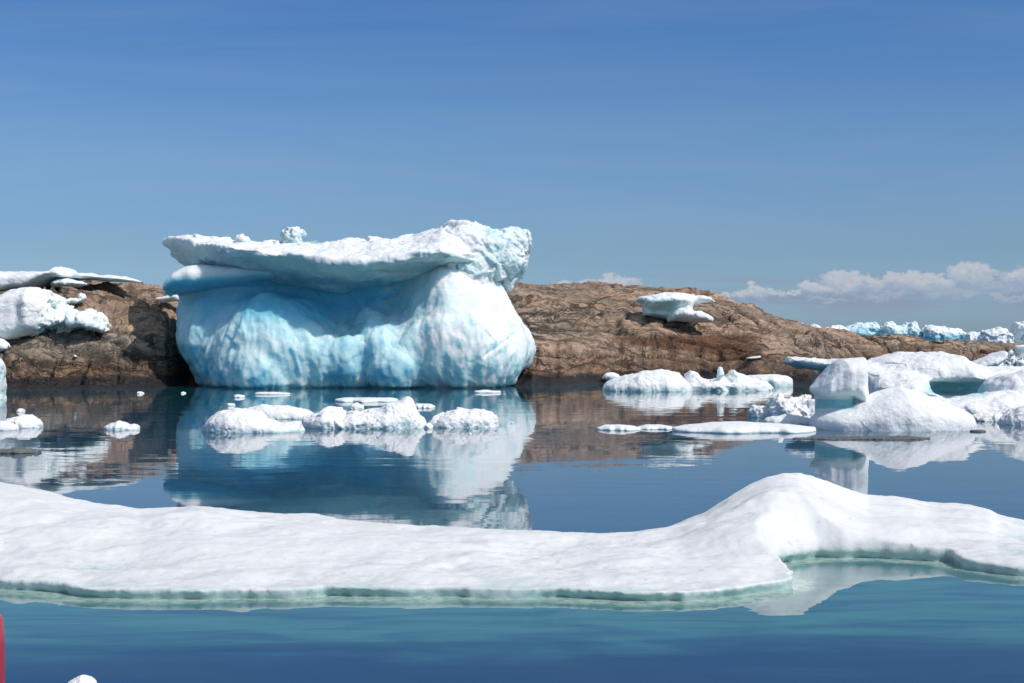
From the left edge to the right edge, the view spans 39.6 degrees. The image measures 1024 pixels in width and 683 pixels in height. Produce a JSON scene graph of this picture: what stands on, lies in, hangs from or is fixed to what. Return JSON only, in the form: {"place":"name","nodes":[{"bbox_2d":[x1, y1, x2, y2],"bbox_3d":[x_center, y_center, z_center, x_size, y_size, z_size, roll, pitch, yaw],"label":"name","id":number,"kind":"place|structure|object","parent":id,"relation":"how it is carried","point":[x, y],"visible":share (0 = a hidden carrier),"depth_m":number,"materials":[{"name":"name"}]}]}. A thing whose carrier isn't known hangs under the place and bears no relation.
{"place":"outdoors","nodes":[
{"label":"outdoors","id":0,"kind":"place"},
{"bbox_2d":[0,383,1023,682],"bbox_3d":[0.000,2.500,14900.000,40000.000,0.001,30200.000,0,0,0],"label":"sea water","id":1,"kind":"structure","parent":0,"point":[552,457],"depth_m":20.43,"materials":[{"name":"blue liquid"}]},
{"bbox_2d":[0,614,4,682],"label":"mooring buoy","id":2,"kind":"object","parent":1,"relation":"on","point":[2,657],"visible":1,"depth_m":8.23,"materials":[{"name":"red plastic"}]},
{"bbox_2d":[0,358,6,399],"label":"ice floe","id":3,"kind":"object","parent":1,"relation":"on","point":[3,386],"visible":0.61,"depth_m":61.47,"materials":[{"name":"white ice"}]},
{"bbox_2d":[0,421,18,430],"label":"ice floe","id":4,"kind":"object","parent":1,"relation":"on","point":[6,426],"visible":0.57,"depth_m":39.98,"materials":[{"name":"white ice"}]},
{"bbox_2d":[0,447,41,453],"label":"slush strip","id":5,"kind":"object","parent":1,"relation":"on","point":[17,450],"visible":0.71,"depth_m":31.78,"materials":[{"name":"grey ice"}]},
{"bbox_2d":[4,414,42,427],"bbox_3d":[-14.319,2.466,41.567,1.212,0.660,1.246,0,0,0],"label":"ice floe","id":6,"kind":"object","parent":1,"relation":"on","point":[27,421],"visible":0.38,"depth_m":41.18,"materials":[{"name":"white ice"}]},
{"bbox_2d":[68,675,96,682],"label":"ice floe","id":7,"kind":"object","parent":1,"relation":"on","point":[84,679],"visible":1,"depth_m":10.18,"materials":[{"name":"white ice"}]},
{"bbox_2d":[104,420,139,429],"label":"ice floe","id":8,"kind":"object","parent":1,"relation":"on","point":[119,425],"visible":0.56,"depth_m":40.18,"materials":[{"name":"white ice"}]},
{"bbox_2d":[234,394,244,397],"bbox_3d":[-12.188,2.483,63.588,0.498,0.237,0.640,0,0,0],"label":"ice chunk","id":9,"kind":"object","parent":1,"relation":"on","point":[239,396],"visible":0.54,"depth_m":63.38,"materials":[{"name":"white ice"}]},
{"bbox_2d":[202,408,304,432],"bbox_3d":[-7.239,2.424,39.810,2.867,1.144,2.166,0,0,0],"label":"ice floe","id":10,"kind":"object","parent":1,"relation":"on","point":[239,420],"visible":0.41,"depth_m":39.02,"materials":[{"name":"white ice"}]},
{"bbox_2d":[255,392,289,394],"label":"ice floe","id":11,"kind":"object","parent":1,"relation":"on","point":[270,393],"visible":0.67,"depth_m":66.96,"materials":[{"name":"white ice"}]},
{"bbox_2d":[247,404,313,418],"bbox_3d":[-7.629,2.461,46.478,2.359,0.827,1.661,0,0,0],"label":"ice floe","id":12,"kind":"object","parent":1,"relation":"on","point":[279,412],"visible":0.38,"depth_m":45.90,"materials":[{"name":"white ice"}]},
{"bbox_2d":[162,220,535,388],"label":"iceberg","id":13,"kind":"object","parent":1,"relation":"on","point":[432,308],"visible":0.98,"depth_m":76.99,"materials":[{"name":"ice"}]},
{"bbox_2d":[235,233,250,242],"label":"ice block","id":14,"kind":"structure","parent":13,"relation":"on","point":[240,238],"depth_m":79.59,"materials":[{"name":"white ice"}]},
{"bbox_2d":[280,226,306,243],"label":"ice block","id":15,"kind":"structure","parent":13,"relation":"on","point":[292,234],"depth_m":80.10,"materials":[{"name":"white ice"}]},
{"bbox_2d":[349,402,363,409],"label":"ice floe","id":16,"kind":"object","parent":1,"relation":"on","point":[356,406],"visible":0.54,"depth_m":52.29,"materials":[{"name":"white ice"}]},
{"bbox_2d":[302,396,426,428],"bbox_3d":[-4.341,2.396,41.687,3.710,1.593,2.374,0,0,0],"label":"ice floe","id":17,"kind":"object","parent":1,"relation":"on","point":[403,413],"visible":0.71,"depth_m":40.85,"materials":[{"name":"white ice"}]},
{"bbox_2d":[335,397,397,402],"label":"ice floe","id":18,"kind":"object","parent":1,"relation":"on","point":[366,399],"visible":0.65,"depth_m":58.82,"materials":[{"name":"white ice"}]},
{"bbox_2d":[415,403,434,407],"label":"ice floe","id":19,"kind":"object","parent":1,"relation":"on","point":[419,405],"visible":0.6,"depth_m":53.40,"materials":[{"name":"white ice"}]},
{"bbox_2d":[424,423,432,428],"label":"ice floe","id":20,"kind":"object","parent":1,"relation":"on","point":[429,426],"visible":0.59,"depth_m":40.87,"materials":[{"name":"white ice"}]},
{"bbox_2d":[429,407,498,427],"bbox_3d":[-1.448,2.450,41.935,2.146,1.030,1.769,0,0,0],"label":"ice floe","id":21,"kind":"object","parent":1,"relation":"on","point":[459,417],"visible":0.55,"depth_m":41.32,"materials":[{"name":"white ice"}]},
{"bbox_2d":[474,390,500,392],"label":"ice floe","id":22,"kind":"object","parent":1,"relation":"on","point":[484,391],"visible":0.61,"depth_m":69.05,"materials":[{"name":"white ice"}]},
{"bbox_2d":[0,473,1023,600],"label":"ice floe","id":23,"kind":"object","parent":1,"relation":"on","point":[751,538],"visible":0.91,"depth_m":15.57,"materials":[{"name":"white ice"}]},
{"bbox_2d":[597,424,640,430],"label":"ice floe","id":24,"kind":"object","parent":1,"relation":"on","point":[617,427],"visible":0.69,"depth_m":40.05,"materials":[{"name":"white ice"}]},
{"bbox_2d":[602,369,691,391],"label":"ice mound","id":25,"kind":"object","parent":1,"relation":"on","point":[660,380],"visible":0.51,"depth_m":71.03,"materials":[{"name":"white ice"}]},
{"bbox_2d":[638,424,671,429],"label":"ice floe","id":26,"kind":"object","parent":1,"relation":"on","point":[654,427],"visible":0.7,"depth_m":40.47,"materials":[{"name":"white ice"}]},
{"bbox_2d":[684,367,773,390],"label":"ice mound","id":27,"kind":"object","parent":1,"relation":"on","point":[732,380],"visible":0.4,"depth_m":72.01,"materials":[{"name":"white ice"}]},
{"bbox_2d":[672,421,815,433],"bbox_3d":[6.485,2.474,39.920,4.013,0.447,2.850,0,0,0],"label":"ice floe","id":28,"kind":"object","parent":1,"relation":"on","point":[734,427],"visible":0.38,"depth_m":39.01,"materials":[{"name":"white ice"}]},
{"bbox_2d":[747,405,767,417],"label":"ice floe","id":29,"kind":"object","parent":1,"relation":"on","point":[755,411],"visible":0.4,"depth_m":46.80,"materials":[{"name":"white ice"}]},
{"bbox_2d":[747,374,792,386],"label":"ice floe","id":30,"kind":"object","parent":1,"relation":"on","point":[775,380],"visible":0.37,"depth_m":78.72,"materials":[{"name":"white ice"}]},
{"bbox_2d":[763,414,809,425],"bbox_3d":[8.367,2.460,42.763,1.595,0.564,1.236,0,0,0],"label":"ice floe","id":31,"kind":"object","parent":1,"relation":"on","point":[792,419],"visible":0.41,"depth_m":42.34,"materials":[{"name":"white ice"}]},
{"bbox_2d":[765,393,814,417],"bbox_3d":[9.199,2.415,46.574,1.913,1.460,1.980,0,0,0],"label":"ice heap","id":32,"kind":"object","parent":1,"relation":"on","point":[801,405],"visible":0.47,"depth_m":46.00,"materials":[{"name":"white ice"}]},
{"bbox_2d":[826,325,850,330],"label":"iceberg","id":33,"kind":"object","parent":1,"relation":"on","point":[839,327],"visible":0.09,"depth_m":254.29,"materials":[{"name":"white ice"}]},
{"bbox_2d":[792,435,930,439],"bbox_3d":[8.977,2.495,36.556,3.536,0.151,0.826,0,0,0],"label":"slush strip","id":34,"kind":"object","parent":1,"relation":"on","point":[897,437],"visible":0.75,"depth_m":36.33,"materials":[{"name":"grey ice"}]},
{"bbox_2d":[845,321,879,334],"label":"iceberg","id":35,"kind":"object","parent":1,"relation":"on","point":[865,328],"visible":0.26,"depth_m":259.58,"materials":[{"name":"white ice"}]},
{"bbox_2d":[809,357,976,431],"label":"ice block","id":36,"kind":"structure","parent":1,"relation":"on","point":[844,399],"depth_m":40.21,"materials":[{"name":"white ice"}]},
{"bbox_2d":[879,321,921,337],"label":"iceberg","id":37,"kind":"object","parent":1,"relation":"on","point":[905,328],"visible":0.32,"depth_m":255.98,"materials":[{"name":"white ice"}]},
{"bbox_2d":[784,351,1023,414],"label":"ice ridge","id":38,"kind":"structure","parent":1,"relation":"on","point":[965,384],"depth_m":52.77,"materials":[{"name":"white ice"}]},
{"bbox_2d":[922,325,965,340],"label":"iceberg","id":39,"kind":"object","parent":1,"relation":"on","point":[932,333],"visible":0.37,"depth_m":252.53,"materials":[{"name":"white ice"}]},
{"bbox_2d":[964,331,980,340],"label":"iceberg","id":40,"kind":"object","parent":1,"relation":"on","point":[972,335],"visible":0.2,"depth_m":249.29,"materials":[{"name":"white ice"}]},
{"bbox_2d":[970,430,985,431],"bbox_3d":[12.921,2.494,39.432,0.443,0.103,0.412,0,0,0],"label":"slush strip","id":41,"kind":"object","parent":1,"relation":"on","point":[977,430],"visible":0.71,"depth_m":39.30,"materials":[{"name":"grey ice"}]},
{"bbox_2d":[972,351,1007,365],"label":"ice slab","id":42,"kind":"structure","parent":1,"relation":"on","point":[998,358],"depth_m":63.13,"materials":[{"name":"white ice"}]},
{"bbox_2d":[973,409,1006,421],"bbox_3d":[15.126,2.482,44.820,1.493,0.688,1.114,0,0,0],"label":"ice floe","id":43,"kind":"object","parent":1,"relation":"on","point":[992,416],"visible":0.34,"depth_m":44.47,"materials":[{"name":"white ice"}]},
{"bbox_2d":[978,327,1013,342],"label":"iceberg","id":44,"kind":"object","parent":1,"relation":"on","point":[999,335],"visible":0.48,"depth_m":243.41,"materials":[{"name":"white ice"}]},
{"bbox_2d":[997,406,1023,425],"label":"ice floe","id":45,"kind":"object","parent":1,"relation":"on","point":[1014,416],"visible":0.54,"depth_m":42.62,"materials":[{"name":"white ice"}]},
{"bbox_2d":[999,345,1023,365],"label":"ice heap","id":46,"kind":"object","parent":1,"relation":"on","point":[1015,357],"visible":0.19,"depth_m":92.67,"materials":[{"name":"white ice"}]},
{"bbox_2d":[1010,321,1023,342],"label":"iceberg","id":47,"kind":"object","parent":1,"relation":"on","point":[1017,331],"visible":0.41,"depth_m":246.78,"materials":[{"name":"white ice"}]},
{"bbox_2d":[0,280,1023,388],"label":"rocky shore","id":48,"kind":"structure","parent":0,"point":[590,332],"depth_m":89.30,"materials":[{"name":"brown stone"}]},
{"bbox_2d":[0,338,9,351],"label":"ice boulder","id":49,"kind":"object","parent":48,"relation":"on","point":[4,344],"visible":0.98,"depth_m":77.56,"materials":[{"name":"white ice"}]},
{"bbox_2d":[0,287,47,339],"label":"ice boulder","id":50,"kind":"object","parent":48,"relation":"on","point":[20,311],"visible":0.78,"depth_m":78.42,"materials":[{"name":"white ice"}]},
{"bbox_2d":[26,289,110,336],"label":"ice slope","id":51,"kind":"structure","parent":48,"relation":"on","point":[61,315],"depth_m":79.98,"materials":[{"name":"white ice"}]},
{"bbox_2d":[50,278,88,287],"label":"ice lump","id":52,"kind":"object","parent":48,"relation":"on","point":[67,282],"visible":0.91,"depth_m":89.28,"materials":[{"name":"white ice"}]},
{"bbox_2d":[0,266,141,289],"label":"ice shelf","id":53,"kind":"object","parent":48,"relation":"on","point":[9,280],"visible":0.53,"depth_m":89.17,"materials":[{"name":"white ice"}]},
{"bbox_2d":[65,293,86,305],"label":"ice fragment","id":54,"kind":"object","parent":48,"relation":"on","point":[82,298],"visible":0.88,"depth_m":83.75,"materials":[{"name":"white ice"}]},
{"bbox_2d":[155,295,178,301],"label":"ice lump","id":55,"kind":"object","parent":48,"relation":"on","point":[167,298],"visible":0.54,"depth_m":90.34,"materials":[{"name":"white ice"}]},
{"bbox_2d":[602,372,618,380],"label":"ice boulder","id":56,"kind":"object","parent":48,"relation":"on","point":[608,376],"visible":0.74,"depth_m":84.94,"materials":[{"name":"white ice"}]},
{"bbox_2d":[636,292,714,322],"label":"ice mushroom","id":57,"kind":"object","parent":48,"relation":"on","point":[673,306],"visible":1,"depth_m":94.03,"materials":[{"name":"white ice"}]},
{"bbox_2d":[746,356,760,359],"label":"ice chunk","id":58,"kind":"object","parent":48,"relation":"on","point":[755,357],"visible":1,"depth_m":87.64,"materials":[{"name":"white ice"}]},
{"bbox_2d":[0,0,1023,332],"label":"sky","id":59,"kind":"structure","parent":0,"point":[823,163],"materials":[{"name":"blue"}]}
]}

